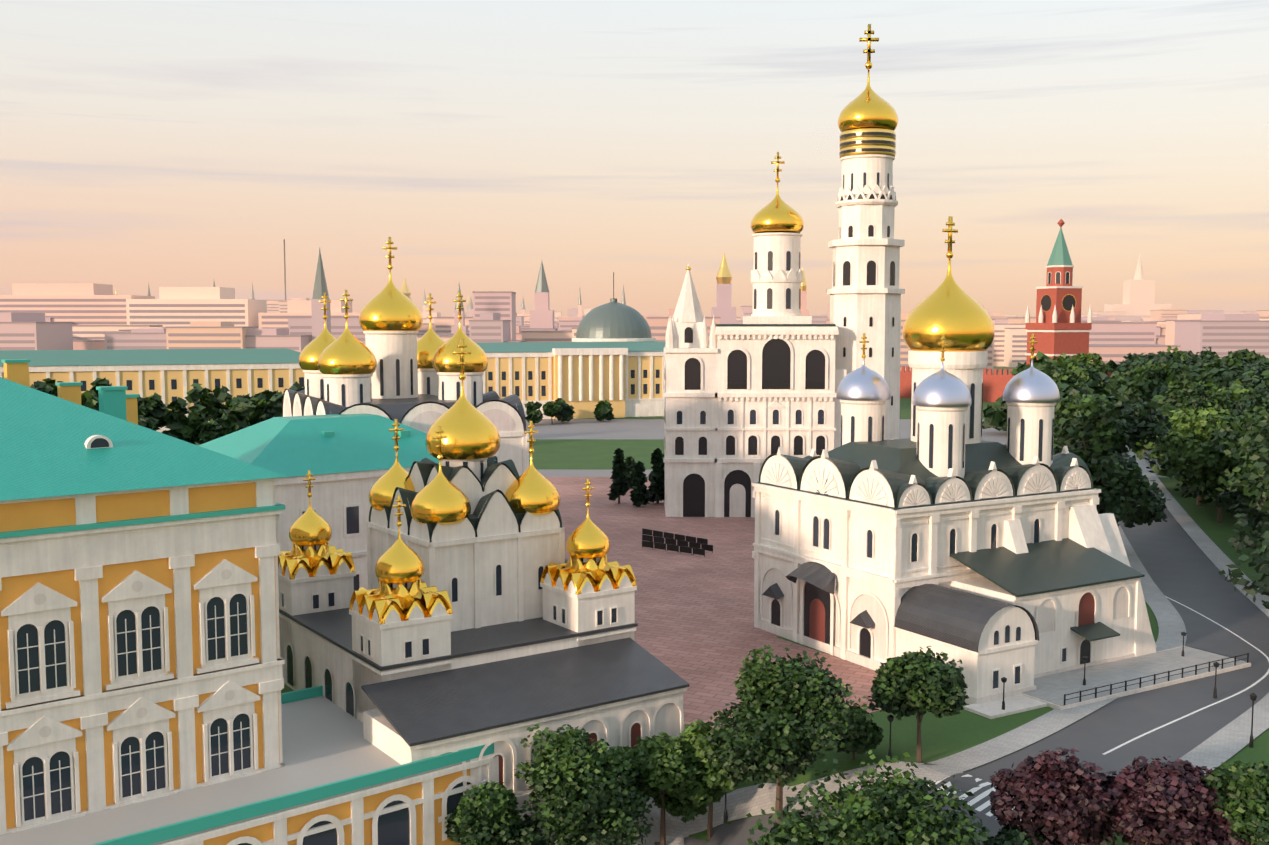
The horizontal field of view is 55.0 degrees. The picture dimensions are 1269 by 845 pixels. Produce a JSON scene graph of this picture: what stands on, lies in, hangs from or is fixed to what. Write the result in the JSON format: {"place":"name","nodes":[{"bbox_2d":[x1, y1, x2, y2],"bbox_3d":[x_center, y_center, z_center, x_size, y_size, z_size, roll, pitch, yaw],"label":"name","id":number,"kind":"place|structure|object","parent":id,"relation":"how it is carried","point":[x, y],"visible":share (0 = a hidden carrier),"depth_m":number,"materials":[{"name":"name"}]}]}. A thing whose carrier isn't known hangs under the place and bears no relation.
{"place":"outdoors","nodes":[
{"label":"outdoors","id":0,"kind":"place"},
{"bbox_2d":[0,377,286,500],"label":"roof","id":1,"kind":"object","parent":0,"point":[44,451],"visible":1,"depth_m":78.61,"materials":[{"name":"teal metal"}]},
{"bbox_2d":[299,237,487,374],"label":"domes","id":2,"kind":"structure","parent":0,"point":[390,306],"depth_m":164.68,"materials":[{"name":"gold metal"}]},
{"bbox_2d":[495,723,640,783],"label":"windows","id":3,"kind":"structure","parent":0,"point":[635,731],"depth_m":92.90,"materials":[{"name":"red"}]},
{"bbox_2d":[483,338,664,418],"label":"columns and trim","id":4,"kind":"structure","parent":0,"point":[645,407],"depth_m":402.11,"materials":[{"name":"paint"}]},
{"bbox_2d":[538,797,687,844],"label":"court","id":5,"kind":"object","parent":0,"point":[677,841],"visible":0.02,"depth_m":89.87,"materials":[{"name":"grey"}]},
{"bbox_2d":[606,719,746,822],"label":"light tree leaves","id":6,"kind":"object","parent":5,"relation":"on","point":[686,776],"visible":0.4,"depth_m":86.80,"materials":[{"name":"green plant"}]},
{"bbox_2d":[0,122,1268,325],"bbox_3d":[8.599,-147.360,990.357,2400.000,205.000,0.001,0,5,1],"label":"haze","id":7,"kind":"object","parent":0,"point":[640,238],"depth_m":990.27,"materials":[{"name":"pink"}]},
{"bbox_2d":[0,0,1268,316],"label":"sky","id":8,"kind":"structure","parent":0,"point":[1141,67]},
{"bbox_2d":[115,243,1255,320],"bbox_3d":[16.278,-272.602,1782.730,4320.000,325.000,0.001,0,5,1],"label":"city buildings","id":9,"kind":"structure","parent":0,"point":[983,305],"depth_m":1784.34,"materials":[{"name":"pink"}]},
{"bbox_2d":[545,477,880,732],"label":"plaza","id":10,"kind":"structure","parent":0,"point":[699,633],"depth_m":141.15,"materials":[{"name":"pink stone"}]},
{"bbox_2d":[275,467,410,590],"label":"building wall","id":11,"kind":"structure","parent":10,"relation":"on","point":[334,496],"depth_m":132.93,"materials":[{"name":"white paint"}]},
{"bbox_2d":[198,414,495,477],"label":"roof","id":12,"kind":"object","parent":11,"relation":"on","point":[290,446],"visible":0.69,"depth_m":137.50,"materials":[{"name":"teal metal"}]},
{"bbox_2d":[321,430,409,436],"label":"roof hatches","id":13,"kind":"object","parent":12,"relation":"attached to","point":[404,433],"visible":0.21,"depth_m":142.45,"materials":[{"name":"teal metal"}]},
{"bbox_2d":[283,331,528,475],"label":"cathedral","id":14,"kind":"structure","parent":10,"relation":"on","point":[388,348],"depth_m":163.67,"materials":[{"name":"white paint"}]},
{"bbox_2d":[284,398,515,432],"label":"arched gables","id":15,"kind":"structure","parent":14,"relation":"attached to","point":[500,420],"depth_m":155.01,"materials":[{"name":"white paint"}]},
{"bbox_2d":[282,388,525,430],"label":"cathedral roof","id":16,"kind":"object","parent":14,"relation":"on","point":[397,409],"visible":0.33,"depth_m":157.48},
{"bbox_2d":[663,132,904,516],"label":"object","id":17,"kind":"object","parent":10,"relation":"on","point":[858,302],"depth_m":198.12,"materials":[{"name":"white paint"}]},
{"bbox_2d":[666,263,745,516],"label":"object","id":18,"kind":"object","parent":17,"relation":"attached to","point":[688,308],"visible":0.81,"depth_m":200.60,"materials":[{"name":"white paint"}]},
{"bbox_2d":[727,382,824,388],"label":"railing","id":19,"kind":"object","parent":17,"relation":"attached to","point":[775,385],"visible":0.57,"depth_m":196.99,"materials":[{"name":"black metal"}]},
{"bbox_2d":[716,324,835,326],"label":"cornice","id":20,"kind":"structure","parent":17,"relation":"attached to","point":[775,325],"depth_m":196.30,"materials":[{"name":"white paint"}]},
{"bbox_2d":[686,24,897,269],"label":"golden domes","id":21,"kind":"structure","parent":17,"relation":"attached to","point":[868,107],"depth_m":199.12,"materials":[{"name":"gold metal"}]},
{"bbox_2d":[642,528,1256,822],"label":"street lamps","id":22,"kind":"object","parent":10,"relation":"on","point":[700,546],"visible":0.92,"depth_m":168.84,"materials":[{"name":"grey metal"}]},
{"bbox_2d":[758,568,1250,718],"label":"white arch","id":23,"kind":"structure","parent":10,"relation":"on","point":[1015,700],"depth_m":111.03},
{"bbox_2d":[751,350,1156,697],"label":"cathedral","id":24,"kind":"structure","parent":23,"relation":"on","point":[888,575],"depth_m":114.35,"materials":[{"name":"white paint"}]},
{"bbox_2d":[762,562,1038,652],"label":"porch roofs","id":25,"kind":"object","parent":24,"relation":"attached to","point":[958,618],"visible":0.77,"depth_m":105.73,"materials":[{"name":"grey metal"}]},
{"bbox_2d":[765,463,1086,506],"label":"arched gables","id":26,"kind":"structure","parent":24,"relation":"attached to","point":[869,500],"depth_m":115.31,"materials":[{"name":"paint"}]},
{"bbox_2d":[757,438,1144,641],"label":"cathedral roof","id":27,"kind":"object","parent":24,"relation":"on","point":[1050,566],"visible":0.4,"depth_m":114.39,"materials":[{"name":"grey metal"}]},
{"bbox_2d":[195,366,1268,844],"bbox_3d":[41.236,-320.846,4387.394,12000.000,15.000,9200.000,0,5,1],"label":"terrain","id":28,"kind":"structure","parent":0,"point":[947,736],"depth_m":95.30,"materials":[{"name":"green plant"}]},
{"bbox_2d":[0,363,303,431],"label":"windows and trim","id":29,"kind":"structure","parent":28,"relation":"on","point":[162,368],"depth_m":340.53,"materials":[{"name":"white paint"}]},
{"bbox_2d":[2,368,304,412],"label":"building facade","id":30,"kind":"structure","parent":28,"relation":"on","point":[147,376],"depth_m":341.17,"materials":[{"name":"yellow paint"}]},
{"bbox_2d":[0,348,300,365],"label":"roof","id":31,"kind":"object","parent":30,"relation":"on","point":[145,357],"visible":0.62,"depth_m":342.95,"materials":[{"name":"teal metal"}]},
{"bbox_2d":[0,362,498,844],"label":"yellow palace","id":32,"kind":"structure","parent":28,"relation":"on","point":[44,514],"depth_m":76.94,"materials":[{"name":"yellow paint"}]},
{"bbox_2d":[34,569,234,736],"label":"ornaments","id":33,"kind":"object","parent":32,"relation":"attached to","point":[40,599],"depth_m":76.46},
{"bbox_2d":[0,696,469,844],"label":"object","id":34,"kind":"structure","parent":32,"relation":"on","point":[324,741],"depth_m":80.44,"materials":[{"name":"grey"}]},
{"bbox_2d":[0,359,493,844],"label":"roof trim","id":35,"kind":"structure","parent":32,"relation":"attached to","point":[112,400],"depth_m":78.03,"materials":[{"name":"teal metal"}]},
{"bbox_2d":[283,239,285,299],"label":"mast","id":36,"kind":"object","parent":28,"relation":"on","point":[284,267],"depth_m":1890.56,"materials":[{"name":"grey metal"}]},
{"bbox_2d":[186,393,658,503],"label":"tree trunks","id":37,"kind":"object","parent":28,"relation":"on","point":[657,502],"depth_m":273.82,"materials":[{"name":"brown plant"}]},
{"bbox_2d":[278,458,686,843],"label":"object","id":38,"kind":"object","parent":28,"relation":"on","point":[465,557],"depth_m":99.67,"materials":[{"name":"white paint"}]},
{"bbox_2d":[278,339,635,624],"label":"golden domes","id":39,"kind":"structure","parent":38,"relation":"on","point":[462,427],"depth_m":102.30,"materials":[{"name":"gold metal"}]},
{"bbox_2d":[369,457,567,562],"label":"green roof","id":40,"kind":"object","parent":38,"relation":"on","point":[426,466],"visible":0.21,"depth_m":102.48,"materials":[{"name":"metal"}]},
{"bbox_2d":[279,608,688,746],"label":"grey roof","id":41,"kind":"object","parent":38,"relation":"on","point":[428,708],"visible":0.71,"depth_m":92.49,"materials":[{"name":"grey metal"}]},
{"bbox_2d":[444,703,679,789],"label":"arches","id":42,"kind":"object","parent":38,"relation":"attached to","point":[667,718],"visible":0.17,"depth_m":92.66,"materials":[{"name":"white paint"}]},
{"bbox_2d":[485,355,661,418],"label":"building facade","id":43,"kind":"structure","parent":28,"relation":"on","point":[585,408],"depth_m":401.71,"materials":[{"name":"paint"}]},
{"bbox_2d":[476,341,708,352],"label":"roof","id":44,"kind":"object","parent":43,"relation":"on","point":[492,347],"visible":0.23,"depth_m":409.08,"materials":[{"name":"teal metal"}]},
{"bbox_2d":[576,298,651,337],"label":"dome","id":45,"kind":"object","parent":43,"relation":"on","point":[613,318],"visible":0.98,"depth_m":437.61,"materials":[{"name":"grey"}]},
{"bbox_2d":[0,283,1241,373],"bbox_3d":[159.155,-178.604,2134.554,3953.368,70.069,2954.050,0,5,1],"label":"city","id":46,"kind":"object","parent":28,"relation":"on","point":[298,307],"depth_m":819.22,"materials":[{"name":"beige"}]},
{"bbox_2d":[0,291,1268,371],"bbox_3d":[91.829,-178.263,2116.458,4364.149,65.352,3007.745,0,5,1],"label":"buildings","id":47,"kind":"structure","parent":46,"relation":"on","point":[443,333],"depth_m":714.05,"materials":[{"name":"pink"}]},
{"bbox_2d":[0,292,1254,351],"bbox_3d":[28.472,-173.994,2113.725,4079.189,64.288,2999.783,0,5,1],"label":"city","id":48,"kind":"object","parent":28,"relation":"on","point":[53,336],"depth_m":661.78,"materials":[{"name":"pink concrete"}]},
{"bbox_2d":[75,248,625,310],"bbox_3d":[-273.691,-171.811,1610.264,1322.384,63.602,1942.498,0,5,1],"label":"distant spires","id":49,"kind":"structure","parent":48,"relation":"on","point":[320,287],"depth_m":804.25,"materials":[{"name":"grey"}]},
{"bbox_2d":[30,350,1265,506],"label":"trees","id":50,"kind":"object","parent":28,"relation":"on","point":[154,413],"depth_m":282.91,"materials":[{"name":"green plant"}]},
{"bbox_2d":[45,284,1268,358],"bbox_3d":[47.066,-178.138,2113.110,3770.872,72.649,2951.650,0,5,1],"label":"city","id":51,"kind":"object","parent":28,"relation":"on","point":[1189,336],"depth_m":661.37,"materials":[{"name":"pink"}]},
{"bbox_2d":[72,256,1268,366],"bbox_3d":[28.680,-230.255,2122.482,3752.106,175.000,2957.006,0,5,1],"label":"city","id":52,"kind":"object","parent":28,"relation":"on","point":[252,308],"depth_m":802.83,"materials":[{"name":"beige"}]},
{"bbox_2d":[115,253,806,304],"bbox_3d":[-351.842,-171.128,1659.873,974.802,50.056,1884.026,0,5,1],"label":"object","id":53,"kind":"object","parent":52,"relation":"on","point":[724,276],"depth_m":720.71,"materials":[{"name":"brown"}]},
{"bbox_2d":[73,291,1267,360],"bbox_3d":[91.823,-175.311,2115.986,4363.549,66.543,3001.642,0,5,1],"label":"city","id":54,"kind":"object","parent":28,"relation":"on","point":[99,345],"depth_m":632.19,"materials":[{"name":"pink"}]},
{"bbox_2d":[83,294,1268,370],"bbox_3d":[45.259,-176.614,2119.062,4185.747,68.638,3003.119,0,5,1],"label":"city","id":55,"kind":"object","parent":28,"relation":"on","point":[241,337],"depth_m":626.35,"materials":[{"name":"beige"}]},
{"bbox_2d":[444,645,1268,844],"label":"trees","id":56,"kind":"object","parent":28,"relation":"on","point":[789,706],"depth_m":81.86,"materials":[{"name":"green plant"}]},
{"bbox_2d":[576,706,1255,844],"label":"tree trunks","id":57,"kind":"object","parent":28,"relation":"on","point":[779,793],"visible":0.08,"depth_m":87.74,"materials":[{"name":"brown plant"}]},
{"bbox_2d":[900,366,1118,406],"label":"brick wall","id":58,"kind":"structure","parent":28,"relation":"on","point":[994,384],"depth_m":486.24,"materials":[{"name":"red brick"}]},
{"bbox_2d":[1025,219,1091,364],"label":"spas","id":59,"kind":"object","parent":28,"relation":"on","point":[1062,342],"depth_m":460.44,"materials":[{"name":"red brick"}]},
{"bbox_2d":[1025,265,1091,355],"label":"white spas","id":60,"kind":"object","parent":59,"relation":"attached to","point":[1054,318],"visible":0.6,"depth_m":460.23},
{"bbox_2d":[1047,227,1072,265],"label":"spire","id":61,"kind":"structure","parent":60,"relation":"on","point":[1060,254],"depth_m":461.48,"materials":[{"name":"green metal"}]},
{"bbox_2d":[988,747,1254,844],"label":"purple tree leaves","id":62,"kind":"object","parent":28,"relation":"on","point":[1056,800],"visible":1,"depth_m":70.26,"materials":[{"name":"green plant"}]},
{"bbox_2d":[1066,370,1235,522],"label":"park trees","id":63,"kind":"object","parent":28,"relation":"on","point":[1219,512],"depth_m":192.87,"materials":[{"name":"green plant"}]},
{"bbox_2d":[1049,346,1268,608],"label":"park trees","id":64,"kind":"object","parent":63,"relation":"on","point":[1111,475],"depth_m":161.59,"materials":[{"name":"green plant"}]},
{"bbox_2d":[1052,351,1267,497],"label":"park tree leaves","id":65,"kind":"object","parent":28,"relation":"on","point":[1181,437],"visible":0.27,"depth_m":191.83,"materials":[{"name":"green plant"}]},
{"bbox_2d":[526,419,1175,476],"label":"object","id":66,"kind":"structure","parent":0,"point":[611,429],"depth_m":351.61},
{"bbox_2d":[529,439,663,469],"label":"lawn","id":67,"kind":"structure","parent":66,"relation":"on","point":[591,454],"depth_m":297.34,"materials":[{"name":"green plant"}]},
{"bbox_2d":[457,373,1268,844],"bbox_3d":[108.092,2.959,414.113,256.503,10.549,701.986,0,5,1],"label":"sidewalk","id":68,"kind":"structure","parent":0,"point":[745,801],"depth_m":91.97,"materials":[{"name":"grey concrete"}]},
{"bbox_2d":[840,128,895,157],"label":"bands","id":69,"kind":"object","parent":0,"point":[868,145],"visible":0.54,"depth_m":197.79,"materials":[{"name":"gold metal"}]},
{"bbox_2d":[859,216,1036,361],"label":"dome","id":70,"kind":"structure","parent":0,"point":[948,314],"depth_m":120.42,"materials":[{"name":"gold metal"}]},
{"bbox_2d":[836,359,1059,406],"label":"domes","id":71,"kind":"structure","parent":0,"point":[942,387],"depth_m":120.11,"materials":[{"name":"silver metal"}]},
{"bbox_2d":[809,592,1094,642],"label":"doors","id":72,"kind":"structure","parent":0,"point":[817,616],"depth_m":117.37,"materials":[{"name":"red wood"}]},
{"bbox_2d":[655,373,1268,844],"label":"road","id":73,"kind":"structure","parent":0,"point":[1179,565],"depth_m":98.11,"materials":[{"name":"grey asphalt"}]},
{"bbox_2d":[928,772,962,786],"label":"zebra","id":74,"kind":"object","parent":73,"relation":"on","point":[937,782],"visible":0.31,"depth_m":84.81,"materials":[{"name":"white paint"}]},
{"bbox_2d":[937,774,971,789],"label":"crosswalk stripe","id":75,"kind":"object","parent":73,"relation":"on","point":[948,784],"visible":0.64,"depth_m":84.31,"materials":[{"name":"white paint"}]},
{"bbox_2d":[946,778,981,795],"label":"zebra","id":76,"kind":"object","parent":73,"relation":"on","point":[976,779],"visible":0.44,"depth_m":84.20,"materials":[{"name":"white paint"}]},
{"bbox_2d":[959,782,991,799],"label":"crosswalk stripe","id":77,"kind":"object","parent":73,"relation":"on","point":[973,790],"visible":0.57,"depth_m":83.13,"materials":[{"name":"white paint"}]},
{"bbox_2d":[967,786,995,805],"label":"crosswalk stripe","id":78,"kind":"object","parent":73,"relation":"on","point":[978,798],"visible":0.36,"depth_m":82.21,"materials":[{"name":"white paint"}]},
{"bbox_2d":[975,800,990,811],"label":"crosswalk stripe","id":79,"kind":"object","parent":73,"relation":"on","point":[983,806],"visible":0.31,"depth_m":81.15,"materials":[{"name":"white paint"}]},
{"bbox_2d":[1103,596,1268,754],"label":"white line","id":80,"kind":"object","parent":73,"relation":"on","point":[1247,688],"visible":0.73,"depth_m":102.62,"materials":[{"name":"white paint"}]},
{"bbox_2d":[1040,294,1075,311],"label":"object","id":81,"kind":"object","parent":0,"point":[1062,301],"visible":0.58,"depth_m":460.48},
{"bbox_2d":[1022,646,1246,705],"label":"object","id":82,"kind":"object","parent":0,"point":[1054,688],"visible":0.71,"depth_m":108.56,"materials":[{"name":"grey concrete"}]},
{"bbox_2d":[1064,653,1248,704],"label":"railing","id":83,"kind":"object","parent":82,"relation":"on","point":[1154,679],"visible":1,"depth_m":105.52,"materials":[{"name":"black metal"}]},
{"bbox_2d":[1110,647,1268,726],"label":"road","id":84,"kind":"structure","parent":0,"point":[1178,700],"depth_m":103.62,"materials":[{"name":"grey asphalt"}]}
]}

